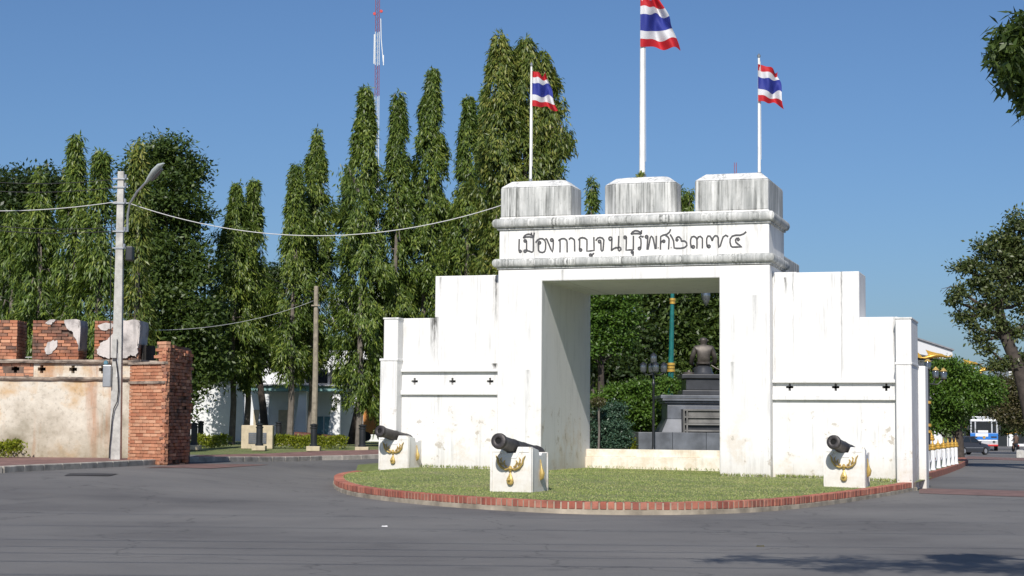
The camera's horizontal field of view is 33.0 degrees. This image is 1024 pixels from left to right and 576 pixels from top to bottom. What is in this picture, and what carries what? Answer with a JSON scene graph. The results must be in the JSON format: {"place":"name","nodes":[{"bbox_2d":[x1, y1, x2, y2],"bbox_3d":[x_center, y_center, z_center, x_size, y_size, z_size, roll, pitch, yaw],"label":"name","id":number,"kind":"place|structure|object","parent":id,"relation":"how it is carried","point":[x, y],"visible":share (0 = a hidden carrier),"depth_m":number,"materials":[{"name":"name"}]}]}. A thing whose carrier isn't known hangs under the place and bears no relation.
{"place":"outdoors","nodes":[
{"label":"outdoors","id":0,"kind":"place"},
{"bbox_2d":[0,457,156,472],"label":"pavement","id":1,"kind":"structure","parent":0,"point":[16,464],"depth_m":45.83,"materials":[{"name":"concrete"}]},
{"bbox_2d":[0,438,29,457],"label":"hedge","id":2,"kind":"object","parent":1,"relation":"on","point":[10,447],"visible":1,"depth_m":51.04,"materials":[{"name":"green plant"}]},
{"bbox_2d":[102,163,164,459],"bbox_3d":[-10.802,0.743,49.889,2.050,8.604,0.650,-2,-5,27],"label":"lamp pole","id":3,"kind":"object","parent":1,"relation":"on","point":[113,376],"visible":0.97,"depth_m":50.14,"materials":[{"name":"concrete"}]},
{"bbox_2d":[0,187,112,192],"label":"cable","id":4,"kind":"object","parent":3,"relation":"attached to","point":[58,191],"visible":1,"depth_m":50.99,"materials":[{"name":"black plastic"}]},
{"bbox_2d":[0,226,112,229],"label":"cable","id":5,"kind":"object","parent":3,"relation":"attached to","point":[56,229],"visible":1,"depth_m":50.92,"materials":[{"name":"black plastic"}]},
{"bbox_2d":[0,179,114,183],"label":"cable","id":6,"kind":"object","parent":3,"relation":"attached to","point":[56,183],"visible":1,"depth_m":51.05,"materials":[{"name":"black plastic"}]},
{"bbox_2d":[0,230,115,233],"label":"cable","id":7,"kind":"object","parent":3,"relation":"attached to","point":[56,233],"visible":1,"depth_m":50.91,"materials":[{"name":"black plastic"}]},
{"bbox_2d":[2,201,116,210],"bbox_3d":[-13.942,-2.404,51.548,5.213,0.152,0.024,-1,-5,22],"label":"cable","id":8,"kind":"object","parent":3,"relation":"attached to","point":[56,208],"visible":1,"depth_m":51.36,"materials":[{"name":"grey plastic"}]},
{"bbox_2d":[190,450,378,461],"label":"pavement","id":9,"kind":"structure","parent":0,"point":[325,455],"depth_m":61.32,"materials":[{"name":"concrete"}]},
{"bbox_2d":[0,446,1023,575],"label":"road","id":10,"kind":"structure","parent":0,"point":[293,518],"depth_m":25.93,"materials":[{"name":"grey asphalt"}]},
{"bbox_2d":[65,473,113,475],"bbox_3d":[-9.860,4.346,40.275,1.067,0.033,1.400,0,-5,0],"label":"road patch","id":11,"kind":"object","parent":10,"relation":"on","point":[94,474],"visible":1,"depth_m":40.24,"materials":[{"name":"grey asphalt"}]},
{"bbox_2d":[146,464,262,467],"bbox_3d":[-8.892,5.252,50.992,1.231,0.117,10.027,0,-5,5],"label":"paved strip","id":12,"kind":"object","parent":10,"relation":"on","point":[205,465],"visible":1,"depth_m":50.20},
{"bbox_2d":[590,396,606,448],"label":"topiary tree","id":13,"kind":"object","parent":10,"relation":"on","point":[598,401],"visible":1,"depth_m":65.26,"materials":[{"name":"green plant"}]},
{"bbox_2d":[333,471,916,514],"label":"kerb","id":14,"kind":"structure","parent":10,"relation":"on","point":[343,485],"depth_m":33.36,"materials":[{"name":"brick"}]},
{"bbox_2d":[929,457,967,478],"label":"kerbed verge","id":15,"kind":"structure","parent":10,"relation":"on","point":[942,471],"depth_m":64.65,"materials":[{"name":"brick"}]},
{"bbox_2d":[954,438,958,463],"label":"fence post","id":16,"kind":"object","parent":15,"relation":"on","point":[956,454],"visible":0.71,"depth_m":69.73,"materials":[{"name":"white concrete"}]},
{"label":"verge turf","id":17,"kind":"structure","parent":15,"relation":"on","visible":0},
{"bbox_2d":[930,439,935,469],"bbox_3d":[14.324,5.667,58.844,0.256,1.061,0.244,0,-5,0],"label":"fence post","id":18,"kind":"object","parent":17,"relation":"on","point":[933,449],"visible":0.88,"depth_m":58.77,"materials":[{"name":"white concrete"}]},
{"bbox_2d":[918,350,951,444],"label":"ornate lamp post","id":19,"kind":"object","parent":17,"relation":"on","point":[935,371],"visible":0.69,"depth_m":81.86,"materials":[{"name":"gold metal"}]},
{"bbox_2d":[935,440,941,467],"bbox_3d":[15.271,5.924,61.934,0.256,1.061,0.244,0,-5,0],"label":"fence post","id":20,"kind":"object","parent":17,"relation":"on","point":[938,447],"visible":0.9,"depth_m":61.85,"materials":[{"name":"white concrete"}]},
{"bbox_2d":[941,439,946,466],"bbox_3d":[16.014,6.105,64.127,0.256,1.061,0.244,0,-5,0],"label":"fence post","id":21,"kind":"object","parent":17,"relation":"on","point":[943,460],"visible":0.91,"depth_m":64.05,"materials":[{"name":"white metal"}]},
{"bbox_2d":[946,440,950,465],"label":"fence post","id":22,"kind":"object","parent":17,"relation":"on","point":[948,444],"visible":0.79,"depth_m":66.44,"materials":[{"name":"white metal"}]},
{"bbox_2d":[950,440,954,464],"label":"fence post","id":23,"kind":"object","parent":17,"relation":"on","point":[952,460],"visible":0.82,"depth_m":68.33,"materials":[{"name":"white metal"}]},
{"bbox_2d":[944,436,989,454],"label":"parked car","id":24,"kind":"object","parent":10,"relation":"on","point":[972,444],"visible":0.42,"depth_m":138.93,"materials":[{"name":"grey paint"}]},
{"bbox_2d":[919,488,1023,496],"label":"paved strip","id":25,"kind":"object","parent":10,"relation":"on","point":[977,492],"visible":1,"depth_m":44.39,"materials":[{"name":"grey concrete"}]},
{"bbox_2d":[967,416,1000,450],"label":"bus","id":26,"kind":"object","parent":10,"relation":"on","point":[986,432],"visible":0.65,"depth_m":171.44,"materials":[{"name":"silver metal"}]},
{"bbox_2d":[965,456,1023,460],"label":"paved strip","id":27,"kind":"object","parent":10,"relation":"on","point":[991,458],"visible":0.93,"depth_m":108.61,"materials":[{"name":"grey concrete"}]},
{"bbox_2d":[0,0,1023,431],"label":"sky","id":28,"kind":"structure","parent":0,"point":[889,147],"materials":[{"name":"blue"}]},
{"bbox_2d":[190,434,963,454],"bbox_3d":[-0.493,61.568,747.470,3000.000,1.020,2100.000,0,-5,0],"label":"ground","id":29,"kind":"structure","parent":0,"point":[237,449],"depth_m":74.05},
{"bbox_2d":[0,205,43,344],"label":"mast tree","id":30,"kind":"object","parent":29,"relation":"on","point":[7,272],"visible":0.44,"depth_m":69.05,"materials":[{"name":"green plant"}]},
{"bbox_2d":[6,164,81,359],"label":"mast tree","id":31,"kind":"object","parent":29,"relation":"on","point":[25,299],"visible":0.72,"depth_m":67.97,"materials":[{"name":"green plant"}]},
{"bbox_2d":[0,157,91,335],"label":"broadleaf tree","id":32,"kind":"object","parent":29,"relation":"on","point":[16,197],"visible":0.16,"depth_m":84.24,"materials":[{"name":"green plant"}]},
{"bbox_2d":[45,130,107,359],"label":"mast tree","id":33,"kind":"object","parent":29,"relation":"on","point":[71,219],"visible":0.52,"depth_m":67.08,"materials":[{"name":"green plant"}]},
{"bbox_2d":[0,319,156,457],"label":"old town wall","id":34,"kind":"structure","parent":29,"relation":"on","point":[55,398],"depth_m":52.50,"materials":[{"name":"paint"}]},
{"bbox_2d":[64,146,127,359],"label":"mast tree","id":35,"kind":"object","parent":29,"relation":"on","point":[97,281],"visible":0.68,"depth_m":66.01,"materials":[{"name":"green plant"}]},
{"bbox_2d":[123,138,160,354],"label":"mast tree","id":36,"kind":"object","parent":29,"relation":"on","point":[138,240],"visible":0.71,"depth_m":65.20,"materials":[{"name":"green plant"}]},
{"bbox_2d":[128,341,193,464],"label":"brick pier","id":37,"kind":"structure","parent":29,"relation":"on","point":[161,408],"depth_m":50.07,"materials":[{"name":"brick"}]},
{"bbox_2d":[101,125,244,424],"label":"broadleaf tree","id":38,"kind":"object","parent":29,"relation":"on","point":[179,277],"visible":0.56,"depth_m":81.42,"materials":[{"name":"green plant"}]},
{"bbox_2d":[190,422,201,449],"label":"bollard","id":39,"kind":"object","parent":29,"relation":"on","point":[194,445],"visible":0.79,"depth_m":71.61,"materials":[{"name":"metal"}]},
{"bbox_2d":[197,421,205,443],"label":"bollard","id":40,"kind":"object","parent":29,"relation":"on","point":[200,427],"visible":0.46,"depth_m":83.60,"materials":[{"name":"stone"}]},
{"bbox_2d":[190,432,232,447],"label":"hedge","id":41,"kind":"object","parent":29,"relation":"on","point":[219,440],"visible":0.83,"depth_m":75.26,"materials":[{"name":"green plant"}]},
{"bbox_2d":[199,179,272,444],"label":"mast tree","id":42,"kind":"object","parent":29,"relation":"on","point":[235,243],"visible":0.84,"depth_m":85.71,"materials":[{"name":"green plant"}]},
{"bbox_2d":[218,177,277,424],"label":"mast tree","id":43,"kind":"object","parent":29,"relation":"on","point":[254,201],"visible":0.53,"depth_m":87.08,"materials":[{"name":"green plant"}]},
{"bbox_2d":[200,257,302,424],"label":"broadleaf tree","id":44,"kind":"object","parent":29,"relation":"on","point":[273,271],"visible":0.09,"depth_m":97.64,"materials":[{"name":"green plant"}]},
{"bbox_2d":[241,425,273,448],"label":"stone sign","id":45,"kind":"object","parent":29,"relation":"on","point":[248,436],"visible":0.66,"depth_m":74.72,"materials":[{"name":"stone"}]},
{"bbox_2d":[252,423,266,450],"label":"bollard","id":46,"kind":"object","parent":29,"relation":"on","point":[258,446],"visible":1,"depth_m":71.61,"materials":[{"name":"metal"}]},
{"bbox_2d":[275,421,284,444],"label":"bollard","id":47,"kind":"object","parent":29,"relation":"on","point":[278,426],"visible":0.58,"depth_m":83.60,"materials":[{"name":"metal"}]},
{"bbox_2d":[190,291,378,441],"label":"white building","id":48,"kind":"structure","parent":29,"relation":"on","point":[216,418],"depth_m":105.54,"materials":[{"name":"paint"}]},
{"bbox_2d":[253,410,259,424],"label":"door","id":49,"kind":"structure","parent":48,"relation":"in","point":[256,412],"depth_m":108.59,"materials":[{"name":"wood"}]},
{"bbox_2d":[278,410,287,434],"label":"door","id":50,"kind":"structure","parent":48,"relation":"in","point":[282,414],"depth_m":108.58,"materials":[{"name":"wood"}]},
{"bbox_2d":[318,369,327,382],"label":"window","id":51,"kind":"structure","parent":48,"relation":"in","point":[324,379],"depth_m":108.00,"materials":[{"name":"black glass"}]},
{"bbox_2d":[259,163,321,444],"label":"mast tree","id":52,"kind":"object","parent":29,"relation":"on","point":[294,257],"visible":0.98,"depth_m":83.98,"materials":[{"name":"green plant"}]},
{"bbox_2d":[274,433,349,448],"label":"hedge","id":53,"kind":"object","parent":29,"relation":"on","point":[294,441],"visible":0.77,"depth_m":75.24,"materials":[{"name":"green plant"}]},
{"bbox_2d":[306,424,320,450],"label":"bollard","id":54,"kind":"object","parent":29,"relation":"on","point":[313,446],"visible":0.97,"depth_m":71.61,"materials":[{"name":"metal"}]},
{"bbox_2d":[311,286,319,423],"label":"timber pole","id":55,"kind":"object","parent":29,"relation":"on","point":[315,379],"visible":0.74,"depth_m":78.88,"materials":[{"name":"brown wood"}]},
{"bbox_2d":[149,301,312,330],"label":"cable","id":56,"kind":"object","parent":55,"relation":"attached to","point":[233,323],"visible":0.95,"depth_m":72.17,"materials":[{"name":"grey plastic"}]},
{"bbox_2d":[283,124,350,432],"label":"mast tree","id":57,"kind":"object","parent":29,"relation":"on","point":[317,200],"visible":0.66,"depth_m":86.06,"materials":[{"name":"green plant"}]},
{"bbox_2d":[321,82,396,446],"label":"mast tree","id":58,"kind":"object","parent":29,"relation":"on","point":[363,140],"visible":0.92,"depth_m":81.87,"materials":[{"name":"green plant"}]},
{"bbox_2d":[332,163,369,215],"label":"hanging branch","id":59,"kind":"object","parent":58,"relation":"hanging from","point":[356,184],"visible":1,"depth_m":70.44,"materials":[{"name":"green plant"}]},
{"bbox_2d":[355,424,369,449],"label":"bollard","id":60,"kind":"object","parent":29,"relation":"on","point":[362,438],"visible":0.89,"depth_m":71.61,"materials":[{"name":"metal"}]},
{"bbox_2d":[363,409,378,440],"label":"orange cart","id":61,"kind":"object","parent":29,"relation":"on","point":[370,428],"visible":0.11,"depth_m":99.68,"materials":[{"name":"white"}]},
{"bbox_2d":[373,0,383,228],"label":"radio mast","id":62,"kind":"object","parent":29,"relation":"on","point":[377,40],"visible":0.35,"depth_m":253.57,"materials":[{"name":"white metal"}]},
{"bbox_2d":[354,88,425,437],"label":"mast tree","id":63,"kind":"object","parent":29,"relation":"on","point":[398,166],"visible":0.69,"depth_m":83.25,"materials":[{"name":"green plant"}]},
{"bbox_2d":[325,196,479,443],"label":"broadleaf tree","id":64,"kind":"object","parent":29,"relation":"on","point":[351,435],"visible":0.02,"depth_m":91.74,"materials":[{"name":"green plant"}]},
{"bbox_2d":[389,65,463,317],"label":"mast tree","id":65,"kind":"object","parent":29,"relation":"on","point":[430,143],"visible":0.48,"depth_m":84.09,"materials":[{"name":"green plant"}]},
{"bbox_2d":[429,94,492,317],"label":"mast tree","id":66,"kind":"object","parent":29,"relation":"on","point":[467,137],"visible":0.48,"depth_m":83.38,"materials":[{"name":"green plant"}]},
{"bbox_2d":[462,83,497,271],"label":"mast tree","id":67,"kind":"object","parent":29,"relation":"on","point":[479,115],"visible":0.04,"depth_m":86.72,"materials":[{"name":"green plant"}]},
{"bbox_2d":[459,28,529,275],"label":"mast tree","id":68,"kind":"object","parent":29,"relation":"on","point":[499,70],"visible":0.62,"depth_m":72.24,"materials":[{"name":"green plant"}]},
{"bbox_2d":[474,33,563,274],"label":"mast tree","id":69,"kind":"object","parent":29,"relation":"on","point":[526,52],"visible":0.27,"depth_m":72.66,"materials":[{"name":"green plant"}]},
{"bbox_2d":[522,122,567,172],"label":"hanging branch","id":70,"kind":"object","parent":69,"relation":"hanging from","point":[553,143],"visible":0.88,"depth_m":72.52,"materials":[{"name":"green plant"}]},
{"bbox_2d":[514,47,577,180],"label":"mast tree","id":71,"kind":"object","parent":29,"relation":"on","point":[552,75],"visible":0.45,"depth_m":73.59,"materials":[{"name":"green plant"}]},
{"bbox_2d":[528,112,578,166],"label":"hanging branch","id":72,"kind":"object","parent":71,"relation":"hanging from","point":[563,133],"visible":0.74,"depth_m":73.01,"materials":[{"name":"green plant"}]},
{"bbox_2d":[581,176,601,446],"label":"mast tree","id":73,"kind":"object","parent":29,"relation":"on","point":[592,200],"visible":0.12,"depth_m":84.48,"materials":[{"name":"green plant"}]},
{"bbox_2d":[590,398,637,448],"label":"juniper bush","id":74,"kind":"object","parent":29,"relation":"on","point":[613,433],"visible":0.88,"depth_m":65.91,"materials":[{"name":"green plant"}]},
{"bbox_2d":[590,294,651,411],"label":"broadleaf tree","id":75,"kind":"object","parent":29,"relation":"on","point":[608,333],"visible":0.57,"depth_m":73.66,"materials":[{"name":"green plant"}]},
{"bbox_2d":[590,372,680,431],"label":"bush","id":76,"kind":"object","parent":29,"relation":"on","point":[637,395],"visible":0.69,"depth_m":70.94,"materials":[{"name":"green plant"}]},
{"bbox_2d":[590,306,683,431],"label":"broadleaf tree","id":77,"kind":"object","parent":29,"relation":"on","point":[617,369],"visible":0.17,"depth_m":83.85,"materials":[{"name":"green plant"}]},
{"bbox_2d":[640,353,666,449],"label":"globe lamp","id":78,"kind":"object","parent":29,"relation":"on","point":[653,367],"visible":0.95,"depth_m":66.35,"materials":[{"name":"black metal"}]},
{"bbox_2d":[629,293,719,394],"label":"broadleaf tree","id":79,"kind":"object","parent":29,"relation":"on","point":[696,319],"visible":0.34,"depth_m":85.02,"materials":[{"name":"green plant"}]},
{"bbox_2d":[631,374,719,449],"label":"statue pedestal","id":80,"kind":"object","parent":29,"relation":"on","point":[690,419],"visible":0.52,"depth_m":67.03,"materials":[{"name":"grey stone"}]},
{"bbox_2d":[683,337,719,373],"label":"seated statue","id":81,"kind":"object","parent":80,"relation":"on","point":[703,350],"visible":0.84,"depth_m":68.26,"materials":[{"name":"grey metal"}]},
{"bbox_2d":[681,183,687,211],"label":"mast tree","id":82,"kind":"object","parent":29,"relation":"on","point":[683,201],"depth_m":96.68,"materials":[{"name":"green plant"}]},
{"bbox_2d":[667,293,709,394],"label":"teal lamp column","id":83,"kind":"structure","parent":29,"relation":"on","point":[671,363],"depth_m":73.01,"materials":[{"name":"metal"}]},
{"bbox_2d":[685,187,694,211],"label":"mast tree","id":84,"kind":"object","parent":29,"relation":"on","point":[689,203],"visible":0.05,"depth_m":98.68,"materials":[{"name":"green plant"}]},
{"bbox_2d":[918,338,953,456],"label":"white roofed building","id":85,"kind":"structure","parent":29,"relation":"on","point":[924,345],"depth_m":113.40,"materials":[{"name":"white concrete"}]},
{"bbox_2d":[919,354,1009,456],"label":"broadleaf tree","id":86,"kind":"object","parent":29,"relation":"on","point":[963,390],"visible":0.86,"depth_m":95.32,"materials":[{"name":"green plant"}]},
{"bbox_2d":[940,202,1023,420],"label":"broadleaf tree","id":87,"kind":"object","parent":29,"relation":"on","point":[1005,268],"visible":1,"depth_m":71.95,"materials":[{"name":"green plant"}]},
{"bbox_2d":[944,406,1023,437],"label":"broadleaf tree","id":88,"kind":"object","parent":29,"relation":"on","point":[1003,431],"visible":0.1,"depth_m":183.66,"materials":[{"name":"green plant"}]},
{"bbox_2d":[978,371,1023,431],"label":"broadleaf tree","id":89,"kind":"object","parent":29,"relation":"on","point":[1010,415],"visible":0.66,"depth_m":148.97,"materials":[{"name":"green plant"}]},
{"bbox_2d":[980,6,1023,126],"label":"overhanging tree","id":90,"kind":"object","parent":29,"relation":"on","point":[1004,55],"visible":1,"depth_m":15.62,"materials":[{"name":"green plant"}]},
{"bbox_2d":[341,463,930,501],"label":"grass island","id":91,"kind":"structure","parent":0,"point":[371,467],"depth_m":40.56,"materials":[{"name":"green plant"}]},
{"bbox_2d":[378,436,421,469],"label":"cannon plinth","id":92,"kind":"structure","parent":91,"relation":"on","point":[403,452],"depth_m":49.11,"materials":[{"name":"paint"}]},
{"bbox_2d":[375,425,411,439],"bbox_3d":[-3.132,4.342,49.646,0.546,0.776,2.492,-2,-5,27],"label":"cannon","id":93,"kind":"object","parent":92,"relation":"on","point":[384,432],"visible":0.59,"depth_m":48.79,"materials":[{"name":"metal"}]},
{"bbox_2d":[490,447,548,491],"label":"cannon plinth","id":94,"kind":"structure","parent":91,"relation":"on","point":[523,469],"depth_m":36.54,"materials":[{"name":"paint"}]},
{"bbox_2d":[491,433,544,452],"bbox_3d":[0.171,3.479,37.109,0.540,0.721,2.501,-1,-5,21],"label":"cannon","id":95,"kind":"object","parent":94,"relation":"on","point":[503,442],"visible":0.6,"depth_m":36.23,"materials":[{"name":"metal"}]},
{"bbox_2d":[379,173,928,489],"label":"city gate","id":96,"kind":"structure","parent":91,"relation":"on","point":[811,363],"depth_m":47.87,"materials":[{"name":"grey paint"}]},
{"bbox_2d":[131,204,500,235],"bbox_3d":[-5.694,-1.996,50.084,11.130,0.995,0.024,0,-5,4],"label":"cable","id":97,"kind":"object","parent":96,"relation":"attached to","point":[313,235],"visible":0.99,"depth_m":50.04,"materials":[{"name":"grey plastic"}]},
{"bbox_2d":[529,62,532,180],"bbox_3d":[0.546,-4.753,49.660,0.176,3.540,0.176,0,-5,0],"label":"flagpole","id":98,"kind":"object","parent":96,"relation":"on","point":[531,140],"visible":0.98,"depth_m":49.61,"materials":[{"name":"white metal"}]},
{"bbox_2d":[532,71,557,110],"bbox_3d":[0.954,-5.651,49.802,0.741,1.202,0.450,0,-5,0],"label":"flag","id":99,"kind":"object","parent":98,"relation":"attached to","point":[542,93],"visible":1,"depth_m":49.70,"materials":[{"name":"multicoloured fabric"}]},
{"bbox_2d":[639,47,645,176],"bbox_3d":[3.679,-6.283,48.721,0.374,6.490,0.374,0,-5,0],"label":"flagpole","id":100,"kind":"object","parent":96,"relation":"on","point":[642,107],"visible":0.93,"depth_m":48.56,"materials":[{"name":"white metal"}]},
{"bbox_2d":[640,0,680,50],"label":"flag","id":101,"kind":"object","parent":100,"relation":"attached to","point":[656,30],"visible":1,"depth_m":48.82,"materials":[{"name":"multicoloured fabric"}]},
{"bbox_2d":[757,54,760,172],"bbox_3d":[6.871,-4.807,48.041,0.198,3.490,0.198,0,-5,0],"label":"flagpole","id":102,"kind":"object","parent":96,"relation":"on","point":[759,134],"visible":0.66,"depth_m":47.97,"materials":[{"name":"white metal"}]},
{"bbox_2d":[758,64,783,108],"bbox_3d":[7.189,-5.576,48.183,0.705,1.283,0.466,0,-5,0],"label":"flag","id":103,"kind":"object","parent":102,"relation":"attached to","point":[769,87],"visible":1,"depth_m":48.07,"materials":[{"name":"multicoloured fabric"}]},
{"bbox_2d":[421,464,895,481],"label":"grass tufts","id":104,"kind":"object","parent":91,"relation":"on","point":[787,475],"visible":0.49,"depth_m":46.35,"materials":[{"name":"green plant"}]},
{"bbox_2d":[823,447,871,487],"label":"cannon plinth","id":105,"kind":"structure","parent":91,"relation":"on","point":[851,468],"depth_m":40.99,"materials":[{"name":"paint"}]},
{"bbox_2d":[827,435,854,452],"bbox_3d":[8.072,3.927,41.570,0.548,0.776,2.491,-2,-5,24],"label":"cannon","id":106,"kind":"object","parent":105,"relation":"on","point":[836,443],"visible":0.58,"depth_m":40.55,"materials":[{"name":"metal"}]},
{"bbox_2d":[998,432,1023,445],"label":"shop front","id":107,"kind":"object","parent":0,"point":[1002,440],"visible":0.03,"depth_m":224.10,"materials":[{"name":"white concrete"}]},
{"bbox_2d":[998,432,1006,445],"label":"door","id":108,"kind":"structure","parent":107,"relation":"in","point":[1002,441],"depth_m":224.09,"materials":[{"name":"grey metal"}]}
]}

